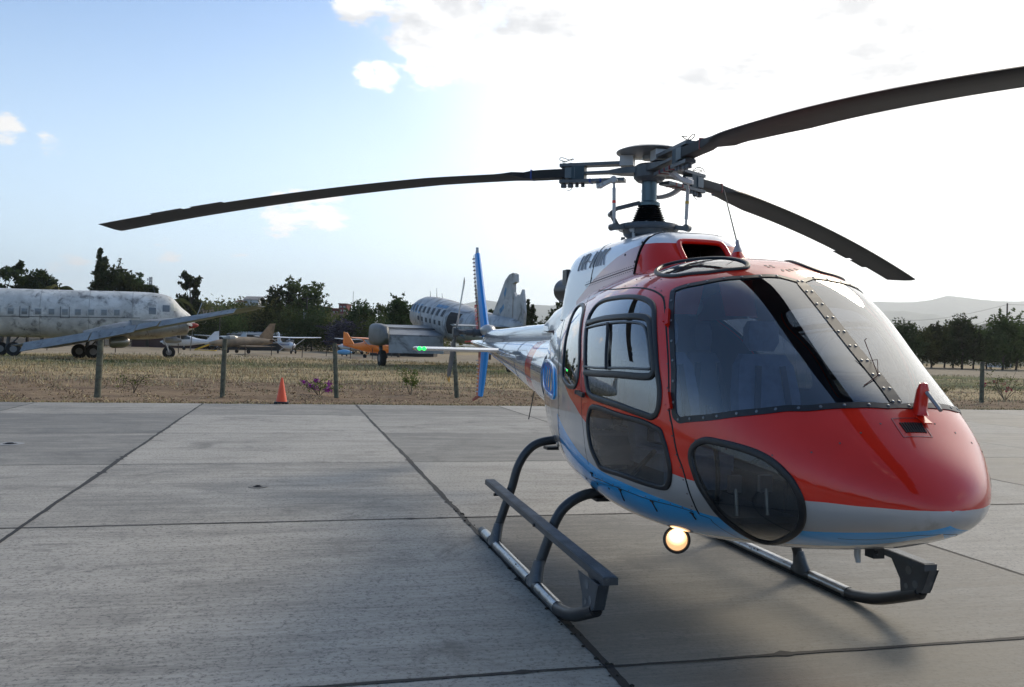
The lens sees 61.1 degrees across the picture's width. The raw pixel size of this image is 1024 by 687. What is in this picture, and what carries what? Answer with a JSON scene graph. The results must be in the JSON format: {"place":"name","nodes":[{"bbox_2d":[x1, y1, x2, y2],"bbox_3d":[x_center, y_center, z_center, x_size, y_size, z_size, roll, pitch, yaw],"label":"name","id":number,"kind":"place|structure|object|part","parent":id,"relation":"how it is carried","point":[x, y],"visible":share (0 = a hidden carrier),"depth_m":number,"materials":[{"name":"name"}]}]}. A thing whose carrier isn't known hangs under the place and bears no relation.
{"place":"outdoors","nodes":[
{"label":"outdoors","id":0,"kind":"place"},
{"bbox_2d":[195,344,216,350],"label":"boarding stairs","id":1,"kind":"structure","parent":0,"point":[205,346],"depth_m":121.56,"materials":[{"name":"yellow metal"}]},
{"bbox_2d":[4,307,450,353],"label":"hillside","id":2,"kind":"structure","parent":0,"point":[19,339],"depth_m":172.28,"materials":[{"name":"grey"}]},
{"bbox_2d":[23,295,463,346],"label":"hillside scrub","id":3,"kind":"object","parent":2,"relation":"on","point":[208,306],"visible":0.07,"depth_m":212.63,"materials":[{"name":"green plant"}]},
{"bbox_2d":[243,296,265,305],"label":"hill house","id":4,"kind":"structure","parent":2,"relation":"on","point":[254,299],"depth_m":250.04,"materials":[{"name":"grey"}]},
{"bbox_2d":[338,303,351,313],"bbox_3d":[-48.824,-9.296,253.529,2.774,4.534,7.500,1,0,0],"label":"apartment house","id":5,"kind":"structure","parent":2,"relation":"on","point":[342,305],"depth_m":250.03,"materials":[{"name":"red"}]},
{"bbox_2d":[337,349,351,355],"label":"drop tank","id":6,"kind":"object","parent":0,"point":[342,352],"visible":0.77,"depth_m":107.76,"materials":[{"name":"blue metal"}]},
{"bbox_2d":[488,309,493,359],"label":"leafy tree","id":7,"kind":"object","parent":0,"point":[490,310],"visible":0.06,"depth_m":110.02,"materials":[{"name":"green plant"}]},
{"bbox_2d":[0,402,1023,686],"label":"apron","id":8,"kind":"object","parent":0,"point":[160,546],"visible":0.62,"depth_m":6.58,"materials":[{"name":"grey concrete"}]},
{"bbox_2d":[0,442,24,444],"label":"tie down","id":9,"kind":"object","parent":8,"relation":"on","point":[11,443],"visible":1,"depth_m":13.63,"materials":[{"name":"grey metal"}]},
{"bbox_2d":[248,485,267,487],"bbox_3d":[-2.997,1.680,10.227,0.224,0.017,0.224,1,0,0],"label":"tie down","id":10,"kind":"object","parent":8,"relation":"on","point":[258,486],"visible":1,"depth_m":10.21,"materials":[{"name":"metal"}]},
{"bbox_2d":[99,66,1023,621],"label":"helicopter","id":11,"kind":"object","parent":8,"relation":"on","point":[683,384],"visible":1,"depth_m":5.50,"materials":[{"name":"red paint"}]},
{"bbox_3d":[0.462,0.237,6.510,0.271,1.273,1.783,1,0,4],"label":"rear door","id":12,"kind":"part","parent":11,"relation":"part of","materials":[{"name":"red paint"}]},
{"bbox_3d":[0.664,0.255,5.659,0.423,1.314,2.260,1,0,-14],"label":"cabin door","id":13,"kind":"part","parent":11,"relation":"part of","materials":[{"name":"red paint"}]},
{"bbox_3d":[1.210,0.767,4.263,0.454,0.576,0.665,1,0,-14],"label":"chin window","id":14,"kind":"part","parent":11,"relation":"part of","materials":[{"name":"plastic"}]},
{"bbox_3d":[1.885,0.274,6.861,0.251,1.273,1.783,2,0,-32],"label":"rear door","id":15,"kind":"part","parent":11,"relation":"part of","materials":[{"name":"grey paint"}]},
{"bbox_3d":[2.141,0.293,6.034,0.373,1.314,2.267,1,0,-17],"label":"cabin door","id":16,"kind":"part","parent":11,"relation":"part of","materials":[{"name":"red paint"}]},
{"bbox_2d":[0,345,1023,409],"bbox_3d":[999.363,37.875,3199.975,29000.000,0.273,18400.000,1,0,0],"label":"ground","id":17,"kind":"structure","parent":0,"point":[471,357],"depth_m":37.11,"materials":[{"name":"brown plant"}]},
{"bbox_2d":[0,260,32,341],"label":"leafy tree","id":18,"kind":"object","parent":17,"relation":"on","point":[8,272],"visible":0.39,"depth_m":150.06,"materials":[{"name":"green plant"}]},
{"bbox_2d":[7,275,28,341],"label":"leafy tree","id":19,"kind":"object","parent":17,"relation":"on","point":[27,338],"visible":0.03,"depth_m":153.41,"materials":[{"name":"green plant"}]},
{"bbox_2d":[18,268,61,339],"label":"leafy tree","id":20,"kind":"object","parent":17,"relation":"on","point":[41,279],"visible":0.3,"depth_m":149.03,"materials":[{"name":"green plant"}]},
{"bbox_2d":[42,284,73,289],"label":"palm tree","id":21,"kind":"object","parent":17,"relation":"on","point":[54,287],"visible":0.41,"depth_m":139.07,"materials":[{"name":"green plant"}]},
{"bbox_2d":[87,247,108,345],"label":"conifer tree","id":22,"kind":"object","parent":17,"relation":"on","point":[99,269],"visible":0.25,"depth_m":149.77,"materials":[{"name":"green plant"}]},
{"bbox_2d":[94,340,103,397],"bbox_3d":[-11.815,0.755,24.811,0.239,1.735,0.192,1,0,0],"label":"fence post","id":23,"kind":"object","parent":17,"relation":"on","point":[99,369],"visible":0.98,"depth_m":24.74,"materials":[{"name":"grey metal"}]},
{"bbox_2d":[89,258,151,291],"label":"leafy tree","id":24,"kind":"object","parent":17,"relation":"on","point":[114,280],"visible":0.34,"depth_m":146.64,"materials":[{"name":"green plant"}]},
{"bbox_2d":[0,287,264,357],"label":"old airliner","id":25,"kind":"object","parent":17,"relation":"on","point":[62,318],"visible":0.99,"depth_m":68.92,"materials":[{"name":"grey metal"}]},
{"bbox_2d":[7,307,14,314],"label":"window","id":26,"kind":"structure","parent":25,"relation":"in","point":[10,311],"depth_m":67.81,"materials":[{"name":"grey glass"}]},
{"bbox_2d":[19,306,29,317],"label":"window","id":27,"kind":"structure","parent":25,"relation":"in","point":[24,311],"depth_m":68.15,"materials":[{"name":"grey glass"}]},
{"bbox_2d":[34,308,41,314],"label":"window","id":28,"kind":"structure","parent":25,"relation":"in","point":[37,311],"depth_m":68.51,"materials":[{"name":"grey glass"}]},
{"bbox_2d":[48,308,54,314],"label":"window","id":29,"kind":"structure","parent":25,"relation":"in","point":[51,311],"depth_m":68.86,"materials":[{"name":"grey glass"}]},
{"bbox_2d":[60,306,69,317],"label":"window","id":30,"kind":"structure","parent":25,"relation":"in","point":[63,311],"depth_m":69.24,"materials":[{"name":"grey glass"}]},
{"bbox_2d":[74,309,81,315],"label":"window","id":31,"kind":"structure","parent":25,"relation":"in","point":[77,312],"depth_m":69.57,"materials":[{"name":"grey glass"}]},
{"bbox_2d":[87,309,94,315],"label":"window","id":32,"kind":"structure","parent":25,"relation":"in","point":[90,312],"depth_m":69.93,"materials":[{"name":"grey glass"}]},
{"bbox_2d":[100,309,107,315],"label":"window","id":33,"kind":"structure","parent":25,"relation":"in","point":[103,312],"depth_m":70.29,"materials":[{"name":"grey glass"}]},
{"bbox_2d":[113,309,120,315],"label":"window","id":34,"kind":"structure","parent":25,"relation":"in","point":[116,312],"depth_m":70.65,"materials":[{"name":"grey glass"}]},
{"bbox_2d":[149,308,155,313],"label":"cockpit window","id":35,"kind":"structure","parent":25,"relation":"in","point":[151,310],"depth_m":71.74,"materials":[{"name":"grey glass"}]},
{"bbox_2d":[163,305,169,311],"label":"cockpit window","id":36,"kind":"structure","parent":25,"relation":"in","point":[166,308],"depth_m":72.35,"materials":[{"name":"grey glass"}]},
{"bbox_2d":[165,337,181,342],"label":"nose gear door","id":37,"kind":"structure","parent":25,"relation":"in","point":[169,339],"depth_m":75.10,"materials":[{"name":"grey metal"}]},
{"bbox_2d":[171,304,176,310],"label":"cockpit window","id":38,"kind":"structure","parent":25,"relation":"in","point":[172,305],"depth_m":72.76,"materials":[{"name":"beige"}]},
{"bbox_2d":[111,373,154,392],"bbox_3d":[-11.689,1.205,26.732,1.452,0.661,0.977,1,0,-12],"label":"shrub","id":39,"kind":"object","parent":17,"relation":"on","point":[133,380],"visible":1,"depth_m":26.61,"materials":[{"name":"green plant"}]},
{"bbox_2d":[120,272,151,292],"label":"leafy tree","id":40,"kind":"object","parent":17,"relation":"on","point":[138,279],"visible":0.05,"depth_m":150.98,"materials":[{"name":"green plant"}]},
{"bbox_2d":[139,284,158,346],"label":"leafy tree","id":41,"kind":"object","parent":17,"relation":"on","point":[155,289],"visible":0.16,"depth_m":149.23,"materials":[{"name":"green plant"}]},
{"bbox_2d":[147,277,152,284],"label":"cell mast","id":42,"kind":"object","parent":17,"relation":"on","point":[149,279],"visible":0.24,"depth_m":169.72,"materials":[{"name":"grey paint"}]},
{"bbox_2d":[131,334,216,348],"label":"shed","id":43,"kind":"structure","parent":17,"relation":"on","point":[142,343],"depth_m":150.00,"materials":[{"name":"beige"}]},
{"bbox_2d":[169,298,196,345],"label":"palm tree","id":44,"kind":"object","parent":17,"relation":"on","point":[185,301],"visible":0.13,"depth_m":139.95,"materials":[{"name":"green plant"}]},
{"bbox_2d":[175,270,202,332],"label":"leafy tree","id":45,"kind":"object","parent":17,"relation":"on","point":[189,283],"visible":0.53,"depth_m":164.36,"materials":[{"name":"green plant"}]},
{"bbox_2d":[160,331,218,349],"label":"light aeroplane","id":46,"kind":"object","parent":17,"relation":"on","point":[186,339],"visible":0.64,"depth_m":128.04,"materials":[{"name":"grey metal"}]},
{"bbox_2d":[186,300,230,348],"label":"shrubby tree","id":47,"kind":"object","parent":17,"relation":"on","point":[199,328],"visible":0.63,"depth_m":148.53,"materials":[{"name":"green plant"}]},
{"bbox_2d":[194,332,246,349],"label":"light aeroplane","id":48,"kind":"object","parent":17,"relation":"on","point":[244,334],"visible":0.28,"depth_m":138.73,"materials":[{"name":"grey metal"}]},
{"bbox_2d":[220,339,227,397],"bbox_3d":[-8.699,0.780,26.166,0.192,1.848,0.166,1,0,0],"label":"fence post","id":49,"kind":"object","parent":17,"relation":"on","point":[223,370],"visible":1,"depth_m":26.11,"materials":[{"name":"grey metal"}]},
{"bbox_2d":[195,299,258,348],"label":"shrubby tree","id":50,"kind":"object","parent":17,"relation":"on","point":[228,324],"visible":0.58,"depth_m":151.25,"materials":[{"name":"green plant"}]},
{"bbox_2d":[218,301,263,335],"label":"shrubby tree","id":51,"kind":"object","parent":17,"relation":"on","point":[242,313],"visible":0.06,"depth_m":168.81,"materials":[{"name":"green plant"}]},
{"bbox_2d":[209,323,275,353],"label":"camouflaged jet","id":52,"kind":"object","parent":17,"relation":"on","point":[265,337],"visible":0.94,"depth_m":104.04,"materials":[{"name":"brown metal"}]},
{"bbox_2d":[1,352,514,374],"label":"green grass","id":53,"kind":"structure","parent":17,"relation":"on","point":[216,362],"depth_m":62.73,"materials":[{"name":"green"}]},
{"bbox_2d":[227,331,289,350],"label":"shed","id":54,"kind":"structure","parent":17,"relation":"on","point":[257,334],"depth_m":150.00,"materials":[{"name":"grey"}]},
{"bbox_2d":[236,295,287,331],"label":"shrubby tree","id":55,"kind":"object","parent":17,"relation":"on","point":[258,313],"visible":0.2,"depth_m":158.92,"materials":[{"name":"green plant"}]},
{"bbox_2d":[248,291,303,335],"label":"shrubby tree","id":56,"kind":"object","parent":17,"relation":"on","point":[269,315],"visible":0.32,"depth_m":156.63,"materials":[{"name":"green plant"}]},
{"bbox_2d":[274,377,288,403],"bbox_3d":[-6.334,1.294,23.865,0.380,0.720,0.380,1,0,-11],"label":"traffic cone","id":57,"kind":"object","parent":17,"relation":"on","point":[281,397],"visible":1,"depth_m":23.78,"materials":[{"name":"orange plastic"}]},
{"bbox_2d":[260,284,303,320],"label":"leafy tree","id":58,"kind":"object","parent":17,"relation":"on","point":[271,291],"visible":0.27,"depth_m":178.81,"materials":[{"name":"green plant"}]},
{"bbox_2d":[257,298,318,349],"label":"shrubby tree","id":59,"kind":"object","parent":17,"relation":"on","point":[291,318],"visible":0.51,"depth_m":148.56,"materials":[{"name":"green plant"}]},
{"bbox_2d":[258,332,320,353],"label":"light aeroplane","id":60,"kind":"object","parent":17,"relation":"on","point":[287,343],"visible":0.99,"depth_m":117.12,"materials":[{"name":"white metal"}]},
{"bbox_2d":[276,274,328,312],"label":"leafy tree","id":61,"kind":"object","parent":17,"relation":"on","point":[293,287],"visible":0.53,"depth_m":178.79,"materials":[{"name":"green plant"}]},
{"bbox_2d":[275,305,332,350],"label":"shrubby tree","id":62,"kind":"object","parent":17,"relation":"on","point":[310,327],"visible":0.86,"depth_m":146.77,"materials":[{"name":"green plant"}]},
{"bbox_2d":[294,298,332,331],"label":"leafy tree","id":63,"kind":"object","parent":17,"relation":"on","point":[323,306],"visible":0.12,"depth_m":175.20,"materials":[{"name":"green plant"}]},
{"bbox_2d":[298,378,345,394],"bbox_3d":[-6.025,1.353,27.202,1.303,0.654,1.000,1,0,34],"label":"bougainvillea","id":64,"kind":"object","parent":17,"relation":"on","point":[313,387],"visible":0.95,"depth_m":27.27,"materials":[{"name":"purple plant"}]},
{"bbox_2d":[303,306,346,351],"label":"shrubby tree","id":65,"kind":"object","parent":17,"relation":"on","point":[328,320],"visible":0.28,"depth_m":148.41,"materials":[{"name":"green plant"}]},
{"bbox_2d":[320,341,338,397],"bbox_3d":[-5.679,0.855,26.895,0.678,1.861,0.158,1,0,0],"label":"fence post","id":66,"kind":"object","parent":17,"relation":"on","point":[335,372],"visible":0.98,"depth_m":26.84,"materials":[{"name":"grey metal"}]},
{"bbox_2d":[315,306,360,352],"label":"shrubby tree","id":67,"kind":"object","parent":17,"relation":"on","point":[334,327],"visible":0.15,"depth_m":145.26,"materials":[{"name":"green plant"}]},
{"bbox_2d":[314,316,367,350],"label":"flowering tree","id":68,"kind":"object","parent":17,"relation":"on","point":[341,327],"visible":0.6,"depth_m":139.02,"materials":[{"name":"purple plant"}]},
{"bbox_2d":[335,338,366,353],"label":"light aeroplane","id":69,"kind":"object","parent":17,"relation":"on","point":[342,346],"visible":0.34,"depth_m":126.95,"materials":[{"name":"white"}]},
{"bbox_2d":[340,310,377,353],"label":"shrubby tree","id":70,"kind":"object","parent":17,"relation":"on","point":[361,325],"visible":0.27,"depth_m":138.70,"materials":[{"name":"green plant"}]},
{"bbox_2d":[339,299,379,330],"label":"leafy tree","id":71,"kind":"object","parent":17,"relation":"on","point":[364,308],"visible":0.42,"depth_m":149.03,"materials":[{"name":"green plant"}]},
{"bbox_2d":[343,332,391,357],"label":"orange aeroplane","id":72,"kind":"object","parent":17,"relation":"on","point":[366,346],"visible":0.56,"depth_m":98.06,"materials":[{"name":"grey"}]},
{"bbox_2d":[353,312,391,337],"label":"shrubby tree","id":73,"kind":"object","parent":17,"relation":"on","point":[381,322],"visible":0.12,"depth_m":134.49,"materials":[{"name":"green plant"}]},
{"bbox_2d":[358,301,390,323],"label":"leafy tree","id":74,"kind":"object","parent":17,"relation":"on","point":[380,308],"visible":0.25,"depth_m":149.17,"materials":[{"name":"green plant"}]},
{"bbox_2d":[384,291,412,356],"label":"leafy tree","id":75,"kind":"object","parent":17,"relation":"on","point":[398,312],"visible":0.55,"depth_m":108.99,"materials":[{"name":"green plant"}]},
{"bbox_2d":[368,336,436,356],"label":"shed","id":76,"kind":"structure","parent":17,"relation":"on","point":[412,354],"depth_m":117.99,"materials":[{"name":"grey"}]},
{"bbox_2d":[394,365,419,393],"bbox_3d":[-3.474,1.222,28.486,0.714,1.049,0.944,1,0,35],"label":"sapling","id":77,"kind":"object","parent":17,"relation":"on","point":[413,382],"visible":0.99,"depth_m":28.56,"materials":[{"name":"green plant"}]},
{"bbox_2d":[369,273,531,371],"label":"stripped transport","id":78,"kind":"object","parent":17,"relation":"on","point":[433,320],"visible":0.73,"depth_m":65.23,"materials":[{"name":"grey metal"}]},
{"bbox_2d":[446,312,461,335],"bbox_3d":[-4.277,-1.472,64.319,0.465,1.800,2.139,2,0,-28],"label":"cargo doorway","id":79,"kind":"structure","parent":78,"relation":"in","point":[452,317],"depth_m":64.50,"materials":[{"name":"grey"}]},
{"bbox_2d":[453,351,458,397],"bbox_3d":[-1.815,1.055,27.971,0.284,1.666,0.162,1,0,0],"label":"fence post","id":80,"kind":"object","parent":17,"relation":"on","point":[456,384],"visible":0.84,"depth_m":27.91,"materials":[{"name":"grey metal"}]},
{"bbox_2d":[0,399,1023,409],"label":"edge grass","id":81,"kind":"structure","parent":17,"relation":"on","point":[244,402],"depth_m":24.08,"materials":[{"name":"beige plant"}]},
{"bbox_2d":[526,299,538,325],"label":"conifer tree","id":82,"kind":"object","parent":17,"relation":"on","point":[531,318],"visible":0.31,"depth_m":119.77,"materials":[{"name":"green plant"}]},
{"bbox_2d":[537,309,553,324],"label":"leafy tree","id":83,"kind":"object","parent":17,"relation":"on","point":[541,322],"visible":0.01,"depth_m":129.56,"materials":[{"name":"green plant"}]},
{"bbox_2d":[545,301,562,318],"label":"leafy tree","id":84,"kind":"object","parent":17,"relation":"on","point":[559,304],"visible":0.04,"depth_m":109.68,"materials":[{"name":"green plant"}]},
{"bbox_2d":[891,317,930,361],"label":"tree","id":85,"kind":"object","parent":17,"relation":"on","point":[907,333],"visible":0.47,"depth_m":127.01,"materials":[{"name":"green plant"}]},
{"bbox_2d":[910,324,943,365],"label":"tree","id":86,"kind":"object","parent":17,"relation":"on","point":[930,347],"visible":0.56,"depth_m":132.08,"materials":[{"name":"green plant"}]},
{"bbox_2d":[923,320,947,367],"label":"tree","id":87,"kind":"object","parent":17,"relation":"on","point":[936,327],"visible":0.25,"depth_m":137.18,"materials":[{"name":"green plant"}]},
{"bbox_2d":[939,385,954,392],"bbox_3d":[19.071,2.023,38.142,0.997,0.647,0.523,1,0,0],"label":"shrub","id":88,"kind":"object","parent":17,"relation":"on","point":[945,389],"visible":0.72,"depth_m":38.15,"materials":[{"name":"green plant"}]},
{"bbox_2d":[940,319,960,367],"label":"tree","id":89,"kind":"object","parent":17,"relation":"on","point":[944,333],"visible":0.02,"depth_m":144.26,"materials":[{"name":"green plant"}]},
{"bbox_2d":[934,321,968,367],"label":"tree","id":90,"kind":"object","parent":17,"relation":"on","point":[944,330],"visible":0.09,"depth_m":142.32,"materials":[{"name":"green plant"}]},
{"bbox_2d":[936,312,989,368],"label":"tree","id":91,"kind":"object","parent":17,"relation":"on","point":[961,330],"visible":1,"depth_m":130.09,"materials":[{"name":"green plant"}]},
{"bbox_2d":[950,323,990,368],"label":"tree","id":92,"kind":"object","parent":17,"relation":"on","point":[978,358],"visible":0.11,"depth_m":134.91,"materials":[{"name":"green plant"}]},
{"bbox_2d":[979,362,984,402],"bbox_3d":[17.766,1.544,32.791,0.170,1.690,0.172,1,0,0],"label":"fence post","id":93,"kind":"object","parent":17,"relation":"on","point":[982,372],"visible":0.92,"depth_m":32.73,"materials":[{"name":"grey metal"}]},
{"bbox_2d":[975,328,1010,368],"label":"tree","id":94,"kind":"object","parent":17,"relation":"on","point":[986,363],"visible":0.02,"depth_m":140.88,"materials":[{"name":"green plant"}]},
{"bbox_2d":[971,368,1023,399],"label":"flowering shrub","id":95,"kind":"object","parent":17,"relation":"on","point":[1002,381],"visible":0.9,"depth_m":35.64,"materials":[{"name":"green plant"}]},
{"bbox_2d":[975,307,1023,369],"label":"tree","id":96,"kind":"object","parent":17,"relation":"on","point":[1002,332],"visible":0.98,"depth_m":128.20,"materials":[{"name":"green plant"}]},
{"bbox_2d":[988,359,1023,368],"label":"tree","id":97,"kind":"object","parent":17,"relation":"on","point":[1011,364],"visible":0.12,"depth_m":149.25,"materials":[{"name":"green plant"}]},
{"bbox_2d":[998,317,1023,369],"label":"tree","id":98,"kind":"object","parent":17,"relation":"on","point":[1007,364],"visible":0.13,"depth_m":132.82,"materials":[{"name":"green plant"}]},
{"bbox_2d":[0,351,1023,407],"bbox_3d":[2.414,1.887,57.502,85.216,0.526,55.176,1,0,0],"label":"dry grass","id":99,"kind":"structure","parent":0,"point":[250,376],"depth_m":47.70,"materials":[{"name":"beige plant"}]},
{"bbox_2d":[0,0,1023,316],"label":"sky","id":100,"kind":"structure","parent":0,"point":[111,110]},
{"bbox_2d":[376,296,1023,345],"bbox_3d":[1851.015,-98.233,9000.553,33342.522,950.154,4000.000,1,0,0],"label":"mountain","id":101,"kind":"structure","parent":0,"point":[949,307],"depth_m":8287.98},
{"bbox_2d":[881,311,1019,328],"bbox_3d":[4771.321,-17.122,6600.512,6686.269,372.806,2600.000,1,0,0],"label":"mountain","id":102,"kind":"structure","parent":0,"point":[920,320],"depth_m":6154.16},
{"bbox_2d":[956,322,1018,360],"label":"hill","id":103,"kind":"structure","parent":0,"point":[983,326],"depth_m":875.67,"materials":[{"name":"grey"}]}
]}

